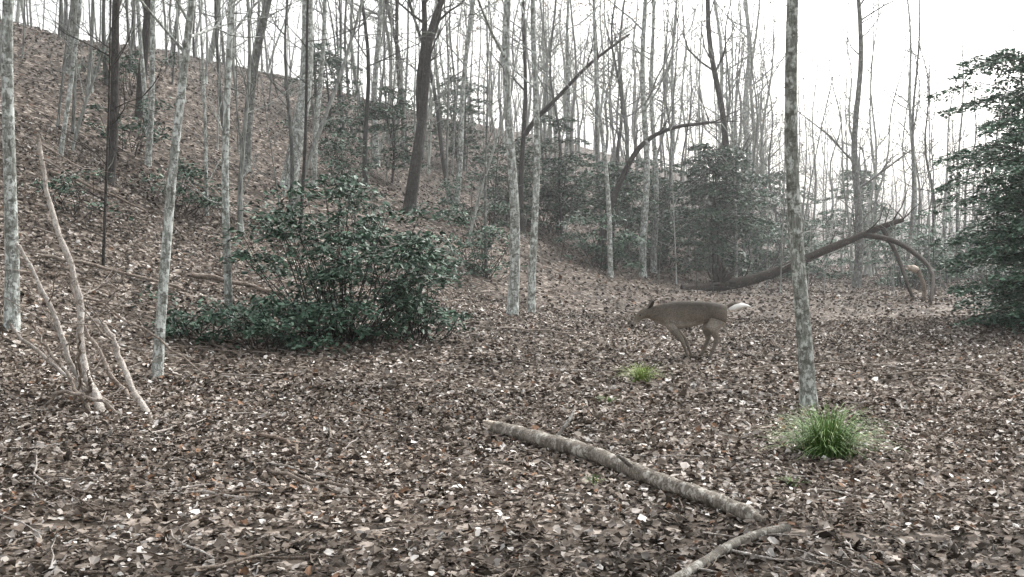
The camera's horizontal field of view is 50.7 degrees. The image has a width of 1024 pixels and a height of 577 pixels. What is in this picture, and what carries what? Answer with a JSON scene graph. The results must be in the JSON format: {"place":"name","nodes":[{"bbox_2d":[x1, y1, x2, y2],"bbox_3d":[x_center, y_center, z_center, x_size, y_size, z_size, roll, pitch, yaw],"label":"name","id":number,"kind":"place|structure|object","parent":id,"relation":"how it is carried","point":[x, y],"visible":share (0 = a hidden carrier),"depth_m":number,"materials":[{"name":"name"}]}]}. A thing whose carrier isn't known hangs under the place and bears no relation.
{"place":"outdoors","nodes":[
{"label":"outdoors","id":0,"kind":"place"},
{"bbox_2d":[0,19,1023,576],"bbox_3d":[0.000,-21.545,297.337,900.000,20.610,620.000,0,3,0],"label":"ground","id":1,"kind":"structure","parent":0,"point":[280,149],"depth_m":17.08,"materials":[{"name":"brown plant"}]},
{"bbox_2d":[1,0,20,331],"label":"birch tree","id":2,"kind":"object","parent":1,"relation":"on","point":[11,314],"visible":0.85,"depth_m":13.94,"materials":[{"name":"grey plant"}]},
{"bbox_2d":[14,0,106,156],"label":"birch tree","id":3,"kind":"object","parent":1,"relation":"on","point":[67,105],"visible":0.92,"depth_m":23.77,"materials":[{"name":"grey plant"}]},
{"bbox_2d":[62,0,77,72],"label":"bare tree","id":4,"kind":"object","parent":1,"relation":"on","point":[68,63],"visible":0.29,"depth_m":32.66,"materials":[{"name":"grey plant"}]},
{"bbox_2d":[20,168,132,221],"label":"rhododendron shrub","id":5,"kind":"object","parent":1,"relation":"on","point":[62,189],"visible":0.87,"depth_m":20.39,"materials":[{"name":"green plant"}]},
{"bbox_2d":[1,133,172,415],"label":"dead branches","id":6,"kind":"object","parent":1,"relation":"on","point":[88,387],"visible":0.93,"depth_m":11.49,"materials":[{"name":"brown wood"}]},
{"bbox_2d":[23,0,170,266],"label":"dark bare tree","id":7,"kind":"object","parent":1,"relation":"on","point":[106,184],"visible":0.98,"depth_m":18.44,"materials":[{"name":"brown plant"}]},
{"bbox_2d":[49,169,146,211],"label":"fallen branch","id":8,"kind":"object","parent":1,"relation":"on","point":[51,172],"visible":0.89,"depth_m":22.13,"materials":[{"name":"brown wood"}]},
{"bbox_2d":[90,0,119,185],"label":"dark bare tree","id":9,"kind":"object","parent":1,"relation":"on","point":[114,103],"visible":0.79,"depth_m":23.27,"materials":[{"name":"brown plant"}]},
{"bbox_2d":[40,254,184,290],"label":"fallen branch","id":10,"kind":"object","parent":1,"relation":"on","point":[96,265],"visible":0.93,"depth_m":17.90,"materials":[{"name":"brown wood"}]},
{"bbox_2d":[75,95,175,156],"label":"rhododendron shrub","id":11,"kind":"object","parent":1,"relation":"on","point":[121,127],"visible":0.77,"depth_m":26.64,"materials":[{"name":"green plant"}]},
{"bbox_2d":[77,47,200,96],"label":"rhododendron shrub","id":12,"kind":"object","parent":1,"relation":"on","point":[133,66],"visible":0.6,"depth_m":32.72,"materials":[{"name":"green plant"}]},
{"bbox_2d":[136,0,147,134],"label":"birch tree","id":13,"kind":"object","parent":1,"relation":"on","point":[142,67],"visible":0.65,"depth_m":29.23,"materials":[{"name":"grey plant"}]},
{"bbox_2d":[134,0,150,119],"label":"dark bare tree","id":14,"kind":"object","parent":1,"relation":"on","point":[145,34],"visible":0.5,"depth_m":30.71,"materials":[{"name":"grey plant"}]},
{"bbox_2d":[82,292,210,379],"bbox_3d":[-4.320,0.557,12.729,1.523,1.152,0.121,-1,3,-20],"label":"fallen branch","id":15,"kind":"object","parent":1,"relation":"on","point":[152,334],"visible":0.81,"depth_m":12.79,"materials":[{"name":"brown wood"}]},
{"bbox_2d":[144,0,154,166],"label":"birch tree","id":16,"kind":"object","parent":1,"relation":"on","point":[149,147],"visible":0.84,"depth_m":26.23,"materials":[{"name":"grey plant"}]},
{"bbox_2d":[127,158,237,218],"bbox_3d":[-7.267,-2.188,23.956,2.765,1.380,1.701,0,3,0],"label":"rhododendron shrub","id":17,"kind":"object","parent":1,"relation":"on","point":[187,174],"visible":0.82,"depth_m":23.92,"materials":[{"name":"green plant"}]},
{"bbox_2d":[132,285,252,345],"bbox_3d":[-4.684,0.412,15.563,1.770,0.944,1.394,0,3,0],"label":"rhododendron shrub","id":18,"kind":"object","parent":1,"relation":"on","point":[174,322],"visible":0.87,"depth_m":15.49,"materials":[{"name":"green plant"}]},
{"bbox_2d":[180,170,221,201],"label":"fallen branch","id":19,"kind":"object","parent":1,"relation":"on","point":[215,192],"visible":0.3,"depth_m":26.71,"materials":[{"name":"brown wood"}]},
{"bbox_2d":[139,0,291,379],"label":"birch tree","id":20,"kind":"object","parent":1,"relation":"on","point":[161,312],"visible":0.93,"depth_m":12.91,"materials":[{"name":"grey plant"}]},
{"bbox_2d":[179,0,260,325],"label":"birch tree","id":21,"kind":"object","parent":1,"relation":"on","point":[228,294],"visible":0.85,"depth_m":16.99,"materials":[{"name":"grey plant"}]},
{"bbox_2d":[198,0,243,215],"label":"birch tree","id":22,"kind":"object","parent":1,"relation":"on","point":[206,150],"visible":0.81,"depth_m":24.32,"materials":[{"name":"grey plant"}]},
{"bbox_2d":[190,272,285,295],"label":"fallen branch","id":23,"kind":"object","parent":1,"relation":"on","point":[213,277],"visible":0.78,"depth_m":19.73,"materials":[{"name":"brown wood"}]},
{"bbox_2d":[244,0,271,171],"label":"bare tree","id":24,"kind":"object","parent":1,"relation":"on","point":[261,29],"visible":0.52,"depth_m":30.22,"materials":[{"name":"grey plant"}]},
{"bbox_2d":[180,290,351,355],"bbox_3d":[-3.587,0.545,15.734,2.529,1.090,1.927,0,3,0],"label":"rhododendron shrub","id":25,"kind":"object","parent":1,"relation":"on","point":[264,322],"visible":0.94,"depth_m":15.62,"materials":[{"name":"green plant"}]},
{"bbox_2d":[0,0,552,243],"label":"slope trees","id":26,"kind":"object","parent":1,"relation":"on","point":[91,78],"visible":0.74,"depth_m":32.80,"materials":[{"name":"grey plant"}]},
{"bbox_2d":[255,432,300,455],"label":"fallen branch","id":27,"kind":"object","parent":1,"relation":"on","point":[279,438],"visible":0.97,"depth_m":9.49,"materials":[{"name":"wood"}]},
{"bbox_2d":[280,0,313,190],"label":"birch tree","id":28,"kind":"object","parent":1,"relation":"on","point":[298,129],"visible":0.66,"depth_m":30.08,"materials":[{"name":"grey plant"}]},
{"bbox_2d":[293,0,326,188],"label":"birch tree","id":29,"kind":"object","parent":1,"relation":"on","point":[316,123],"visible":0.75,"depth_m":31.53,"materials":[{"name":"grey plant"}]},
{"bbox_2d":[282,42,363,132],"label":"evergreen tree","id":30,"kind":"object","parent":1,"relation":"on","point":[333,61],"visible":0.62,"depth_m":42.60,"materials":[{"name":"green plant"}]},
{"bbox_2d":[276,114,370,157],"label":"rhododendron shrub","id":31,"kind":"object","parent":1,"relation":"on","point":[340,120],"visible":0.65,"depth_m":36.75,"materials":[{"name":"green plant"}]},
{"bbox_2d":[265,468,382,508],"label":"fallen branch","id":32,"kind":"object","parent":1,"relation":"on","point":[289,474],"visible":0.98,"depth_m":7.94,"materials":[{"name":"brown wood"}]},
{"bbox_2d":[255,0,398,228],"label":"dark bare tree","id":33,"kind":"object","parent":1,"relation":"on","point":[305,117],"visible":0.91,"depth_m":26.26,"materials":[{"name":"brown plant"}]},
{"bbox_2d":[189,165,480,349],"bbox_3d":[-2.674,-0.486,17.182,4.101,2.916,3.139,1,3,17],"label":"rhododendron shrub","id":34,"kind":"object","parent":1,"relation":"on","point":[323,275],"visible":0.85,"depth_m":16.92,"materials":[{"name":"green plant"}]},
{"bbox_2d":[307,130,382,193],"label":"rhododendron shrub","id":35,"kind":"object","parent":1,"relation":"on","point":[339,163],"visible":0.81,"depth_m":32.92,"materials":[{"name":"green plant"}]},
{"bbox_2d":[317,177,394,241],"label":"rhododendron shrub","id":36,"kind":"object","parent":1,"relation":"on","point":[365,212],"visible":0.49,"depth_m":27.90,"materials":[{"name":"green plant"}]},
{"bbox_2d":[372,0,382,165],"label":"birch tree","id":37,"kind":"object","parent":1,"relation":"on","point":[375,78],"visible":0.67,"depth_m":39.74,"materials":[{"name":"grey plant"}]},
{"bbox_2d":[350,0,415,155],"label":"dark bare tree","id":38,"kind":"object","parent":1,"relation":"on","point":[396,27],"visible":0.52,"depth_m":43.63,"materials":[{"name":"brown plant"}]},
{"bbox_2d":[354,86,436,182],"bbox_3d":[-3.931,-5.189,36.737,2.808,3.379,2.812,0,3,0],"label":"evergreen tree","id":39,"kind":"object","parent":1,"relation":"on","point":[377,127],"visible":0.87,"depth_m":36.52,"materials":[{"name":"green plant"}]},
{"bbox_2d":[336,231,479,342],"bbox_3d":[-1.620,0.029,17.927,2.287,1.974,2.110,1,3,22],"label":"rhododendron shrub","id":40,"kind":"object","parent":1,"relation":"on","point":[418,321],"visible":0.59,"depth_m":17.95,"materials":[{"name":"green plant"}]},
{"bbox_2d":[395,0,471,215],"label":"forked dark tree","id":41,"kind":"object","parent":1,"relation":"on","point":[422,92],"visible":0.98,"depth_m":33.11,"materials":[{"name":"brown plant"}]},
{"bbox_2d":[408,245,480,281],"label":"rhododendron shrub","id":42,"kind":"object","parent":1,"relation":"on","point":[450,261],"visible":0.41,"depth_m":26.84,"materials":[{"name":"green plant"}]},
{"bbox_2d":[413,75,491,161],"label":"evergreen tree","id":43,"kind":"object","parent":1,"relation":"on","point":[470,128],"visible":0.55,"depth_m":46.38,"materials":[{"name":"green plant"}]},
{"bbox_2d":[414,0,499,213],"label":"birch tree","id":44,"kind":"object","parent":1,"relation":"on","point":[461,127],"visible":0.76,"depth_m":35.93,"materials":[{"name":"grey plant"}]},
{"bbox_2d":[428,170,525,231],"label":"rhododendron shrub","id":45,"kind":"object","parent":1,"relation":"on","point":[497,206],"visible":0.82,"depth_m":34.84,"materials":[{"name":"green plant"}]},
{"bbox_2d":[427,207,529,280],"bbox_3d":[-0.878,-1.148,28.926,2.959,2.072,2.329,1,3,26],"label":"rhododendron shrub","id":46,"kind":"object","parent":1,"relation":"on","point":[457,221],"visible":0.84,"depth_m":28.86,"materials":[{"name":"green plant"}]},
{"bbox_2d":[477,0,519,314],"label":"birch tree","id":47,"kind":"object","parent":1,"relation":"on","point":[513,294],"visible":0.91,"depth_m":23.07,"materials":[{"name":"grey plant"}]},
{"bbox_2d":[458,0,539,313],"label":"birch tree","id":48,"kind":"object","parent":1,"relation":"on","point":[531,304],"visible":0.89,"depth_m":24.42,"materials":[{"name":"grey plant"}]},
{"bbox_2d":[462,145,541,196],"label":"rhododendron shrub","id":49,"kind":"object","parent":1,"relation":"on","point":[475,159],"visible":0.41,"depth_m":44.91,"materials":[{"name":"green plant"}]},
{"bbox_2d":[441,0,566,276],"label":"bare tree","id":50,"kind":"object","parent":1,"relation":"on","point":[485,186],"visible":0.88,"depth_m":28.86,"materials":[{"name":"grey plant"}]},
{"bbox_2d":[0,0,1020,297],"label":"saplings","id":51,"kind":"object","parent":1,"relation":"on","point":[292,58],"visible":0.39,"depth_m":37.97,"materials":[{"name":"grey plant"}]},
{"bbox_2d":[473,136,547,220],"bbox_3d":[-0.150,-3.995,39.773,2.902,3.206,2.999,0,3,0],"label":"evergreen tree","id":52,"kind":"object","parent":1,"relation":"on","point":[501,190],"visible":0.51,"depth_m":39.76,"materials":[{"name":"green plant"}]},
{"bbox_2d":[0,0,1022,277],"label":"distant trees","id":53,"kind":"object","parent":1,"relation":"on","point":[622,106],"visible":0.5,"depth_m":70.36,"materials":[{"name":"grey plant"}]},
{"bbox_2d":[0,30,1023,576],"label":"fallen twigs","id":54,"kind":"object","parent":1,"relation":"on","point":[226,494],"depth_m":8.28,"materials":[{"name":"brown wood"}]},
{"bbox_2d":[479,326,585,335],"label":"fallen branch","id":55,"kind":"object","parent":1,"relation":"on","point":[532,329],"visible":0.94,"depth_m":20.61,"materials":[{"name":"wood"}]},
{"bbox_2d":[464,0,629,233],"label":"limbed dark tree","id":56,"kind":"object","parent":1,"relation":"on","point":[530,126],"visible":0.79,"depth_m":38.08,"materials":[{"name":"grey plant"}]},
{"bbox_2d":[502,155,595,234],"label":"rhododendron shrub","id":57,"kind":"object","parent":1,"relation":"on","point":[546,205],"visible":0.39,"depth_m":41.46,"materials":[{"name":"green plant"}]},
{"bbox_2d":[517,115,613,240],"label":"evergreen tree","id":58,"kind":"object","parent":1,"relation":"on","point":[560,160],"visible":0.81,"depth_m":40.68,"materials":[{"name":"green plant"}]},
{"bbox_2d":[512,0,624,228],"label":"birch tree","id":59,"kind":"object","parent":1,"relation":"on","point":[566,149],"visible":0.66,"depth_m":43.75,"materials":[{"name":"grey plant"}]},
{"bbox_2d":[539,0,642,277],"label":"birch tree","id":60,"kind":"object","parent":1,"relation":"on","point":[609,217],"visible":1,"depth_m":34.78,"materials":[{"name":"grey plant"}]},
{"bbox_2d":[584,473,603,484],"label":"grass tuft","id":61,"kind":"object","parent":1,"relation":"on","point":[592,478],"visible":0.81,"depth_m":8.17,"materials":[{"name":"green plant"}]},
{"bbox_2d":[551,207,651,273],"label":"rhododendron shrub","id":62,"kind":"object","parent":1,"relation":"on","point":[601,249],"visible":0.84,"depth_m":36.14,"materials":[{"name":"green plant"}]},
{"bbox_2d":[595,396,617,402],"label":"grass tuft","id":63,"kind":"object","parent":1,"relation":"on","point":[608,400],"visible":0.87,"depth_m":12.38,"materials":[{"name":"green plant"}]},
{"bbox_2d":[576,0,651,228],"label":"bare tree","id":64,"kind":"object","parent":1,"relation":"on","point":[596,144],"visible":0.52,"depth_m":46.87,"materials":[{"name":"grey plant"}]},
{"bbox_2d":[573,162,661,263],"bbox_3d":[3.841,-2.718,39.442,3.323,3.852,3.252,0,3,0],"label":"evergreen tree","id":65,"kind":"object","parent":1,"relation":"on","point":[624,191],"visible":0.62,"depth_m":39.17,"materials":[{"name":"green plant"}]},
{"bbox_2d":[567,153,673,217],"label":"rhododendron shrub","id":66,"kind":"object","parent":1,"relation":"on","point":[611,163],"visible":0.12,"depth_m":52.82,"materials":[{"name":"green plant"}]},
{"bbox_2d":[481,409,765,521],"bbox_3d":[0.734,1.287,8.771,0.385,0.384,3.952,-1,3,-26],"label":"fallen log","id":67,"kind":"object","parent":1,"relation":"on","point":[638,472],"visible":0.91,"depth_m":8.33,"materials":[{"name":"wood"}]},
{"bbox_2d":[611,362,669,383],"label":"grass tuft","id":68,"kind":"object","parent":1,"relation":"on","point":[641,373],"visible":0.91,"depth_m":14.30,"materials":[{"name":"green plant"}]},
{"bbox_2d":[590,0,715,272],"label":"birch tree","id":69,"kind":"object","parent":1,"relation":"on","point":[656,193],"visible":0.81,"depth_m":40.09,"materials":[{"name":"grey plant"}]},
{"bbox_2d":[615,206,700,270],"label":"rhododendron shrub","id":70,"kind":"object","parent":1,"relation":"on","point":[662,252],"visible":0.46,"depth_m":41.66,"materials":[{"name":"green plant"}]},
{"bbox_2d":[608,0,713,265],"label":"bare tree","id":71,"kind":"object","parent":1,"relation":"on","point":[669,186],"visible":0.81,"depth_m":42.61,"materials":[{"name":"grey plant"}]},
{"bbox_2d":[590,88,742,264],"bbox_3d":[5.502,-4.003,38.375,5.460,6.701,2.839,0,3,-8],"label":"bent dark tree","id":72,"kind":"object","parent":1,"relation":"on","point":[623,174],"visible":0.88,"depth_m":37.81,"materials":[{"name":"grey plant"}]},
{"bbox_2d":[617,156,719,261],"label":"evergreen tree","id":73,"kind":"object","parent":1,"relation":"on","point":[664,181],"visible":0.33,"depth_m":43.47,"materials":[{"name":"green plant"}]},
{"bbox_2d":[609,0,731,277],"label":"birch tree","id":74,"kind":"object","parent":1,"relation":"on","point":[644,214],"visible":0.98,"depth_m":37.64,"materials":[{"name":"grey plant"}]},
{"bbox_2d":[646,0,704,245],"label":"birch tree","id":75,"kind":"object","parent":1,"relation":"on","point":[672,61],"visible":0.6,"depth_m":49.36,"materials":[{"name":"grey plant"}]},
{"bbox_2d":[631,300,750,359],"bbox_3d":[2.850,0.654,17.252,1.922,0.959,0.413,0,3,0],"label":"white tailed deer","id":76,"kind":"object","parent":1,"relation":"on","point":[674,318],"visible":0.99,"depth_m":17.12},
{"bbox_2d":[630,0,766,276],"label":"dark bare tree","id":77,"kind":"object","parent":1,"relation":"on","point":[714,69],"visible":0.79,"depth_m":44.62,"materials":[{"name":"grey plant"}]},
{"bbox_2d":[650,142,776,276],"bbox_3d":[7.447,-2.719,39.968,4.691,5.393,4.731,0,3,0],"label":"evergreen tree","id":78,"kind":"object","parent":1,"relation":"on","point":[718,244],"visible":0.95,"depth_m":39.55,"materials":[{"name":"green plant"}]},
{"bbox_2d":[660,0,768,214],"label":"birch tree","id":79,"kind":"object","parent":1,"relation":"on","point":[720,46],"visible":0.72,"depth_m":56.40,"materials":[{"name":"grey plant"}]},
{"bbox_2d":[498,0,933,279],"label":"woodland trees","id":80,"kind":"object","parent":1,"relation":"on","point":[762,149],"visible":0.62,"depth_m":55.85,"materials":[{"name":"grey wood"}]},
{"bbox_2d":[681,0,780,277],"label":"birch tree","id":81,"kind":"object","parent":1,"relation":"on","point":[735,212],"visible":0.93,"depth_m":39.75,"materials":[{"name":"grey plant"}]},
{"bbox_2d":[685,149,786,265],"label":"evergreen tree","id":82,"kind":"object","parent":1,"relation":"on","point":[766,181],"visible":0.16,"depth_m":46.50,"materials":[{"name":"green plant"}]},
{"bbox_2d":[711,0,803,256],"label":"birch tree","id":83,"kind":"object","parent":1,"relation":"on","point":[748,66],"visible":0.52,"depth_m":59.53,"materials":[{"name":"grey plant"}]},
{"bbox_2d":[686,215,829,280],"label":"rhododendron shrub","id":84,"kind":"object","parent":1,"relation":"on","point":[757,268],"visible":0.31,"depth_m":45.71,"materials":[{"name":"green plant"}]},
{"bbox_2d":[739,171,825,262],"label":"evergreen tree","id":85,"kind":"object","parent":1,"relation":"on","point":[757,209],"visible":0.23,"depth_m":55.95,"materials":[{"name":"green plant"}]},
{"bbox_2d":[776,475,807,485],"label":"grass tuft","id":86,"kind":"object","parent":1,"relation":"on","point":[789,479],"visible":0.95,"depth_m":8.27,"materials":[{"name":"green plant"}]},
{"bbox_2d":[785,0,818,407],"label":"bare tree","id":87,"kind":"object","parent":1,"relation":"on","point":[807,383],"visible":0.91,"depth_m":12.48,"materials":[{"name":"grey plant"}]},
{"bbox_2d":[680,159,934,302],"bbox_3d":[10.682,-1.952,35.117,8.413,4.597,6.455,2,3,42],"label":"fallen tree","id":88,"kind":"object","parent":1,"relation":"on","point":[722,281],"visible":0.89,"depth_m":35.78,"materials":[{"name":"wood"}]},
{"bbox_2d":[750,213,867,279],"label":"rhododendron shrub","id":89,"kind":"object","parent":1,"relation":"on","point":[822,273],"visible":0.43,"depth_m":49.53,"materials":[{"name":"green plant"}]},
{"bbox_2d":[746,361,887,368],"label":"fallen branch","id":90,"kind":"object","parent":1,"relation":"on","point":[776,365],"visible":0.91,"depth_m":15.99,"materials":[{"name":"brown wood"}]},
{"bbox_2d":[750,401,910,460],"bbox_3d":[2.728,1.214,9.418,1.381,0.499,1.388,0,3,0],"label":"grass tuft","id":91,"kind":"object","parent":1,"relation":"on","point":[825,439],"visible":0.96,"depth_m":9.31,"materials":[{"name":"green plant"}]},
{"bbox_2d":[759,0,943,287],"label":"bare tree","id":92,"kind":"object","parent":1,"relation":"on","point":[860,247],"visible":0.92,"depth_m":41.80,"materials":[{"name":"grey plant"}]},
{"bbox_2d":[807,169,905,270],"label":"evergreen tree","id":93,"kind":"object","parent":1,"relation":"on","point":[868,188],"visible":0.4,"depth_m":57.59,"materials":[{"name":"green plant"}]},
{"bbox_2d":[840,0,969,262],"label":"birch tree","id":94,"kind":"object","parent":1,"relation":"on","point":[910,73],"visible":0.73,"depth_m":51.65,"materials":[{"name":"grey plant"}]},
{"bbox_2d":[864,224,954,287],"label":"rhododendron shrub","id":95,"kind":"object","parent":1,"relation":"on","point":[898,280],"visible":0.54,"depth_m":42.91,"materials":[{"name":"green plant"}]},
{"bbox_2d":[874,0,952,272],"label":"bare tree","id":96,"kind":"object","parent":1,"relation":"on","point":[911,217],"visible":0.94,"depth_m":47.76,"materials":[{"name":"grey plant"}]},
{"bbox_2d":[905,265,926,299],"bbox_3d":[12.455,-0.130,33.163,0.516,1.194,0.780,3,4,45],"label":"broken stump","id":97,"kind":"object","parent":1,"relation":"on","point":[915,269],"visible":0.91,"depth_m":33.16,"materials":[{"name":"brown wood"}]},
{"bbox_2d":[868,213,974,281],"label":"rhododendron shrub","id":98,"kind":"object","parent":1,"relation":"on","point":[923,226],"visible":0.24,"depth_m":49.56,"materials":[{"name":"green plant"}]},
{"bbox_2d":[879,368,1000,375],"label":"fallen branch","id":99,"kind":"object","parent":1,"relation":"on","point":[919,370],"visible":0.92,"depth_m":14.74,"materials":[{"name":"brown wood"}]},
{"bbox_2d":[926,1,989,275],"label":"bare tree","id":100,"kind":"object","parent":1,"relation":"on","point":[962,113],"visible":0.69,"depth_m":54.58,"materials":[{"name":"grey plant"}]},
{"bbox_2d":[914,47,1023,313],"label":"evergreen tree","id":101,"kind":"object","parent":1,"relation":"on","point":[994,59],"visible":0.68,"depth_m":25.21,"materials":[{"name":"green plant"}]},
{"bbox_2d":[930,207,1021,278],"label":"rhododendron shrub","id":102,"kind":"object","parent":1,"relation":"on","point":[979,270],"visible":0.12,"depth_m":51.93,"materials":[{"name":"green plant"}]},
{"bbox_2d":[945,61,1023,334],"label":"evergreen tree","id":103,"kind":"object","parent":1,"relation":"on","point":[1004,233],"visible":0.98,"depth_m":22.05,"materials":[{"name":"green plant"}]},
{"bbox_2d":[949,238,1022,292],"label":"rhododendron shrub","id":104,"kind":"object","parent":1,"relation":"on","point":[986,269],"visible":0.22,"depth_m":40.06,"materials":[{"name":"green plant"}]},
{"bbox_2d":[0,0,1023,242],"label":"sky","id":105,"kind":"structure","parent":0,"point":[1009,11],"materials":[{"name":"white"}]}
]}

